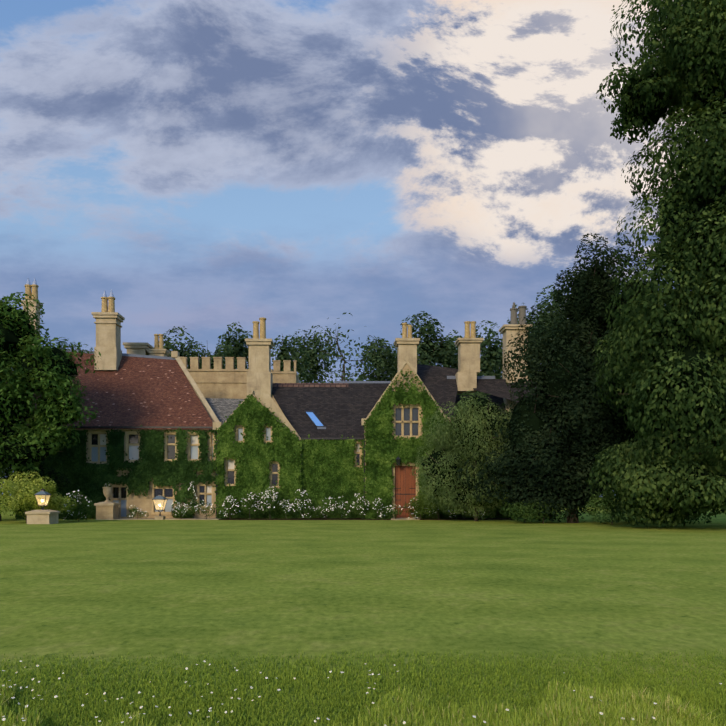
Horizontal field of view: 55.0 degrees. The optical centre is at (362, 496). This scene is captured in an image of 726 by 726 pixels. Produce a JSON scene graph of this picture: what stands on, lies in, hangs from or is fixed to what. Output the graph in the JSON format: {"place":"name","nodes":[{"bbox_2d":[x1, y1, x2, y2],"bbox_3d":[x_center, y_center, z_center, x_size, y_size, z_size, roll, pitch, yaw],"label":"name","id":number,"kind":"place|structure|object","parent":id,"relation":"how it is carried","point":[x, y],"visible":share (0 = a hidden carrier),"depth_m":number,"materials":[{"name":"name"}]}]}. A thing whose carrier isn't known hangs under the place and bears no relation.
{"place":"outdoors","nodes":[
{"label":"outdoors","id":0,"kind":"place"},
{"bbox_2d":[180,357,298,412],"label":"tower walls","id":1,"kind":"structure","parent":0,"point":[229,381],"depth_m":65.57,"materials":[{"name":"stone"}]},
{"bbox_2d":[218,396,300,513],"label":"gable wall","id":2,"kind":"structure","parent":0,"point":[263,441],"depth_m":54.27,"materials":[{"name":"stone"}]},
{"bbox_2d":[300,434,363,517],"bbox_3d":[-2.257,-1.374,54.467,5.808,6.958,0.491,0,0,-1],"label":"ivy","id":3,"kind":"object","parent":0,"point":[329,470],"visible":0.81,"depth_m":54.39,"materials":[{"name":"green plant"}]},
{"bbox_2d":[222,356,449,438],"bbox_3d":[-2.297,-7.587,54.018,18.020,6.349,1.153,0,0,4],"label":"gable coping","id":4,"kind":"object","parent":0,"point":[263,395],"visible":0.6,"depth_m":54.42,"materials":[{"name":"beige stone"}]},
{"bbox_2d":[0,0,707,496],"label":"sky","id":5,"kind":"structure","parent":0,"point":[208,165],"materials":[{"name":"blue"}]},
{"bbox_2d":[0,498,725,725],"bbox_3d":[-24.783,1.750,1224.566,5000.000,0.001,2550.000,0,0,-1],"label":"lawn ground","id":6,"kind":"structure","parent":0,"point":[589,586],"depth_m":12.59,"materials":[{"name":"green plant"}]},
{"bbox_2d":[0,461,70,519],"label":"hedge shrub","id":7,"kind":"object","parent":6,"relation":"on","point":[41,472],"visible":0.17,"depth_m":50.48,"materials":[{"name":"green plant"}]},
{"bbox_2d":[0,471,76,522],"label":"bush","id":8,"kind":"object","parent":6,"relation":"on","point":[27,496],"visible":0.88,"depth_m":45.30,"materials":[{"name":"green plant"}]},
{"bbox_2d":[25,489,59,523],"bbox_3d":[-20.513,0.598,44.708,1.570,2.404,1.570,0,0,-1],"label":"lantern","id":9,"kind":"object","parent":6,"relation":"on","point":[42,516],"visible":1,"depth_m":44.07,"materials":[{"name":"beige stone"}]},
{"bbox_2d":[0,292,100,520],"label":"tree","id":10,"kind":"object","parent":6,"relation":"on","point":[48,373],"visible":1,"depth_m":47.37,"materials":[{"name":"green plant"}]},
{"bbox_2d":[58,490,94,521],"bbox_3d":[-20.028,0.669,48.512,2.939,2.264,1.724,0,0,15],"label":"rose shrub","id":11,"kind":"object","parent":6,"relation":"on","point":[78,513],"visible":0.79,"depth_m":48.08,"materials":[{"name":"green plant"}]},
{"bbox_2d":[94,482,119,518],"bbox_3d":[-19.431,0.366,53.364,1.468,2.868,2.134,0,0,-1],"label":"urn on pedestal","id":12,"kind":"object","parent":6,"relation":"on","point":[107,509],"visible":1,"depth_m":52.40,"materials":[{"name":"stone"}]},
{"bbox_2d":[12,425,216,518],"bbox_3d":[-19.219,-1.717,54.085,15.931,7.688,0.561,0,0,-1],"label":"ivy","id":13,"kind":"object","parent":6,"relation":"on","point":[89,480],"visible":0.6,"depth_m":54.04,"materials":[{"name":"green plant"}]},
{"bbox_2d":[30,430,215,518],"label":"stone wall","id":14,"kind":"structure","parent":6,"relation":"on","point":[142,502],"depth_m":54.49,"materials":[{"name":"stone"}]},
{"bbox_2d":[27,349,212,428],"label":"red roof tiles","id":15,"kind":"object","parent":14,"relation":"on","point":[140,390],"visible":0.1,"depth_m":56.51,"materials":[{"name":"tile"}]},
{"bbox_2d":[152,493,167,519],"bbox_3d":[-15.272,0.716,52.516,0.954,2.168,0.954,0,0,-1],"label":"lantern","id":16,"kind":"object","parent":6,"relation":"on","point":[159,498],"visible":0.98,"depth_m":52.22,"materials":[{"name":"yellow glass"}]},
{"bbox_2d":[126,500,214,518],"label":"flowering shrubs","id":17,"kind":"object","parent":6,"relation":"on","point":[186,511],"visible":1,"depth_m":52.34,"materials":[{"name":"green plant"}]},
{"bbox_2d":[153,326,204,368],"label":"tree","id":18,"kind":"object","parent":6,"relation":"on","point":[168,345],"visible":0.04,"depth_m":96.47,"materials":[{"name":"green plant"}]},
{"bbox_2d":[171,482,196,518],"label":"rose shrub","id":19,"kind":"object","parent":6,"relation":"on","point":[192,500],"depth_m":54.04,"materials":[{"name":"green plant"}]},
{"bbox_2d":[187,339,233,368],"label":"tree","id":20,"kind":"object","parent":6,"relation":"on","point":[217,352],"visible":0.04,"depth_m":108.90,"materials":[{"name":"green plant"}]},
{"bbox_2d":[216,322,252,368],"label":"tree","id":21,"kind":"object","parent":6,"relation":"on","point":[238,347],"visible":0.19,"depth_m":119.15,"materials":[{"name":"green plant"}]},
{"bbox_2d":[88,404,420,517],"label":"window frames","id":22,"kind":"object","parent":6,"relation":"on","point":[167,444],"depth_m":54.43,"materials":[{"name":"beige stone"}]},
{"bbox_2d":[92,408,417,516],"bbox_3d":[-8.475,-2.616,54.142,25.833,8.719,1.466,0,0,-1],"label":"window glass","id":23,"kind":"object","parent":22,"relation":"in","point":[134,452],"visible":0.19,"depth_m":54.59,"materials":[{"name":"grey glass"}]},
{"bbox_2d":[95,518,419,519],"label":"terrace paving","id":24,"kind":"structure","parent":6,"relation":"on","point":[192,519],"depth_m":52.36,"materials":[{"name":"stone"}]},
{"bbox_2d":[49,426,216,517],"bbox_3d":[-19.136,-1.840,54.203,15.562,7.181,0.370,0,0,-1],"label":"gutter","id":25,"kind":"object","parent":24,"relation":"on","point":[150,427],"depth_m":54.07,"materials":[{"name":"black metal"}]},
{"bbox_2d":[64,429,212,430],"bbox_3d":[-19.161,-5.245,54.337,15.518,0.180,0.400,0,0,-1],"label":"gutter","id":26,"kind":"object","parent":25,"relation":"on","point":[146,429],"depth_m":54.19,"materials":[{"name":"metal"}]},
{"bbox_2d":[171,351,222,429],"bbox_3d":[-13.624,-8.781,57.108,1.016,7.212,7.975,0,0,-41],"label":"coping","id":27,"kind":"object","parent":25,"relation":"on","point":[216,422],"depth_m":56.79,"materials":[{"name":"beige stone"}]},
{"bbox_2d":[200,398,243,422],"bbox_3d":[-11.918,-6.624,56.713,6.522,3.289,3.289,0,0,-1],"label":"roof","id":28,"kind":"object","parent":27,"relation":"on","point":[221,408],"visible":0.2,"depth_m":57.52,"materials":[{"name":"grey stone"}]},
{"bbox_2d":[213,391,305,518],"bbox_3d":[-8.022,-2.922,53.954,7.130,10.424,0.481,0,0,-1],"label":"gable ivy","id":29,"kind":"object","parent":6,"relation":"on","point":[254,454],"visible":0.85,"depth_m":53.88,"materials":[{"name":"green plant"}]},
{"bbox_2d":[271,335,315,382],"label":"tree","id":30,"kind":"object","parent":6,"relation":"on","point":[283,354],"visible":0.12,"depth_m":102.68,"materials":[{"name":"green plant"}]},
{"bbox_2d":[284,325,347,382],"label":"tree","id":31,"kind":"object","parent":6,"relation":"on","point":[315,367],"visible":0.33,"depth_m":114.13,"materials":[{"name":"green plant"}]},
{"bbox_2d":[318,312,378,382],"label":"tree","id":32,"kind":"object","parent":6,"relation":"on","point":[343,377],"visible":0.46,"depth_m":97.19,"materials":[{"name":"green plant"}]},
{"bbox_2d":[0,660,721,725],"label":"daisy flowers","id":33,"kind":"object","parent":6,"relation":"on","point":[251,687],"visible":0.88,"depth_m":5.70,"materials":[{"name":"white plant"}]},
{"bbox_2d":[0,677,724,725],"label":"long grass","id":34,"kind":"structure","parent":6,"relation":"on","point":[561,706],"depth_m":5.24,"materials":[{"name":"green plant"}]},
{"bbox_2d":[0,647,725,725],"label":"mown grass","id":35,"kind":"structure","parent":6,"relation":"on","point":[53,710],"depth_m":6.36,"materials":[{"name":"green plant"}]},
{"bbox_2d":[218,518,512,519],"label":"flowerbed soil","id":36,"kind":"structure","parent":6,"relation":"on","point":[354,519],"depth_m":51.99,"materials":[{"name":"brown soil"}]},
{"bbox_2d":[217,438,415,518],"bbox_3d":[-3.618,-1.411,54.025,15.362,6.323,1.259,0,0,2],"label":"rainwater and ironwork","id":37,"kind":"object","parent":36,"relation":"on","point":[340,438],"visible":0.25,"depth_m":54.31,"materials":[{"name":"black metal"}]},
{"bbox_2d":[218,486,486,518],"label":"flowering shrubs","id":38,"kind":"object","parent":36,"relation":"on","point":[289,508],"visible":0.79,"depth_m":52.77,"materials":[{"name":"green plant"}]},
{"bbox_2d":[349,335,396,380],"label":"tree","id":39,"kind":"object","parent":6,"relation":"on","point":[379,362],"visible":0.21,"depth_m":108.56,"materials":[{"name":"green plant"}]},
{"bbox_2d":[383,343,396,379],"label":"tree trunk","id":40,"kind":"object","parent":6,"relation":"on","point":[394,347],"depth_m":119.78,"materials":[{"name":"green plant"}]},
{"bbox_2d":[382,498,422,518],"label":"flowering bush","id":41,"kind":"object","parent":6,"relation":"on","point":[396,513],"visible":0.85,"depth_m":52.02,"materials":[{"name":"green plant"}]},
{"bbox_2d":[410,473,442,519],"bbox_3d":[5.105,-0.479,51.815,3.342,4.559,2.332,0,0,-1],"label":"shrub","id":42,"kind":"object","parent":6,"relation":"on","point":[423,501],"depth_m":51.44,"materials":[{"name":"green plant"}]},
{"bbox_2d":[400,311,470,394],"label":"tree","id":43,"kind":"object","parent":6,"relation":"on","point":[431,349],"visible":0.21,"depth_m":102.85,"materials":[{"name":"green plant"}]},
{"bbox_2d":[437,330,480,394],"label":"tree","id":44,"kind":"object","parent":6,"relation":"on","point":[455,366],"visible":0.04,"depth_m":115.02,"materials":[{"name":"green plant"}]},
{"bbox_2d":[410,390,517,520],"bbox_3d":[8.144,-2.744,49.612,9.558,9.389,5.979,0,0,-1],"label":"tree","id":45,"kind":"object","parent":6,"relation":"on","point":[469,434],"visible":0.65,"depth_m":48.35,"materials":[{"name":"green plant"}]},
{"bbox_2d":[465,320,502,394],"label":"tree","id":46,"kind":"object","parent":6,"relation":"on","point":[491,361],"visible":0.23,"depth_m":96.31,"materials":[{"name":"green plant"}]},
{"bbox_2d":[447,419,558,518],"bbox_3d":[10.978,-2.155,54.731,9.241,8.370,0.503,0,0,-1],"label":"shrub","id":47,"kind":"object","parent":6,"relation":"on","point":[498,514],"visible":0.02,"depth_m":54.68,"materials":[{"name":"green plant"}]},
{"bbox_2d":[499,303,563,378],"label":"tree","id":48,"kind":"object","parent":6,"relation":"on","point":[541,319],"depth_m":108.13,"materials":[{"name":"green plant"}]},
{"bbox_2d":[531,283,570,334],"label":"tree","id":49,"kind":"object","parent":6,"relation":"on","point":[545,301],"depth_m":120.62,"materials":[{"name":"green plant"}]},
{"bbox_2d":[457,233,696,522],"bbox_3d":[15.424,-8.096,46.328,18.469,20.092,7.700,0,0,-14],"label":"tree","id":50,"kind":"object","parent":6,"relation":"on","point":[564,426],"visible":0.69,"depth_m":44.82,"materials":[{"name":"green plant"}]},
{"bbox_2d":[500,493,711,525],"bbox_3d":[14.965,0.727,43.508,12.231,2.146,3.774,0,0,26],"label":"shrub","id":51,"kind":"object","parent":6,"relation":"on","point":[520,510],"visible":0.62,"depth_m":44.26,"materials":[{"name":"green plant"}]},
{"bbox_2d":[586,0,725,527],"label":"tree","id":52,"kind":"object","parent":6,"relation":"on","point":[676,376],"visible":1,"depth_m":35.71,"materials":[{"name":"green plant"}]},
{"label":"wall gable returns","id":53,"kind":"object","parent":6,"relation":"on","visible":0},
{"bbox_2d":[302,439,362,466],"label":"range wall","id":54,"kind":"structure","parent":53,"relation":"attached to","point":[344,439],"depth_m":54.81,"materials":[{"name":"stone"}]},
{"bbox_2d":[272,364,535,437],"bbox_3d":[4.239,-7.922,56.794,24.654,6.933,6.533,0,0,-1],"label":"roof slate","id":55,"kind":"object","parent":54,"relation":"on","point":[340,408],"visible":0.48,"depth_m":57.48,"materials":[{"name":"stone"}]},
{"bbox_2d":[20,300,531,410],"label":"chimney stacks","id":56,"kind":"object","parent":55,"relation":"on","point":[108,343],"visible":0.75,"depth_m":57.90,"materials":[{"name":"stone"}]},
{"bbox_2d":[24,277,526,348],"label":"chimney pots","id":57,"kind":"object","parent":56,"relation":"on","point":[108,304],"visible":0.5,"depth_m":58.46,"materials":[{"name":"ceramic"}]},
{"bbox_2d":[305,410,325,428],"bbox_3d":[-3.854,-6.183,56.153,0.670,1.684,2.435,0,0,-38],"label":"rooflight","id":58,"kind":"object","parent":55,"relation":"attached to","point":[315,420],"visible":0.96,"depth_m":56.06,"materials":[{"name":"blue glass"}]},
{"bbox_2d":[365,363,438,514],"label":"gable wall","id":59,"kind":"structure","parent":0,"point":[406,367],"depth_m":53.50,"materials":[{"name":"stone"}]},
{"bbox_2d":[396,457,400,464],"bbox_3d":[2.668,-2.732,53.190,0.370,0.720,0.685,0,0,-1],"label":"lantern bracket","id":60,"kind":"object","parent":59,"relation":"attached to","point":[398,459],"visible":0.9,"depth_m":52.89,"materials":[{"name":"black metal"}]},
{"bbox_2d":[361,369,448,518],"bbox_3d":[3.271,-3.828,53.174,6.924,11.717,0.501,0,0,-1],"label":"gable ivy","id":61,"kind":"object","parent":59,"relation":"attached to","point":[383,450],"visible":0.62,"depth_m":53.10,"materials":[{"name":"green plant"}]},
{"bbox_2d":[393,462,417,517],"bbox_3d":[3.248,-0.429,53.605,2.064,4.359,0.380,0,0,-1],"label":"door surround","id":62,"kind":"object","parent":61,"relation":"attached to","point":[404,464],"visible":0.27,"depth_m":53.45,"materials":[{"name":"beige stone"}]},
{"bbox_2d":[395,466,415,517],"bbox_3d":[3.245,-0.319,53.745,1.664,4.139,0.100,0,0,-1],"label":"door","id":63,"kind":"structure","parent":62,"relation":"in","point":[405,480],"depth_m":53.71,"materials":[{"name":"red wood"}]}
]}

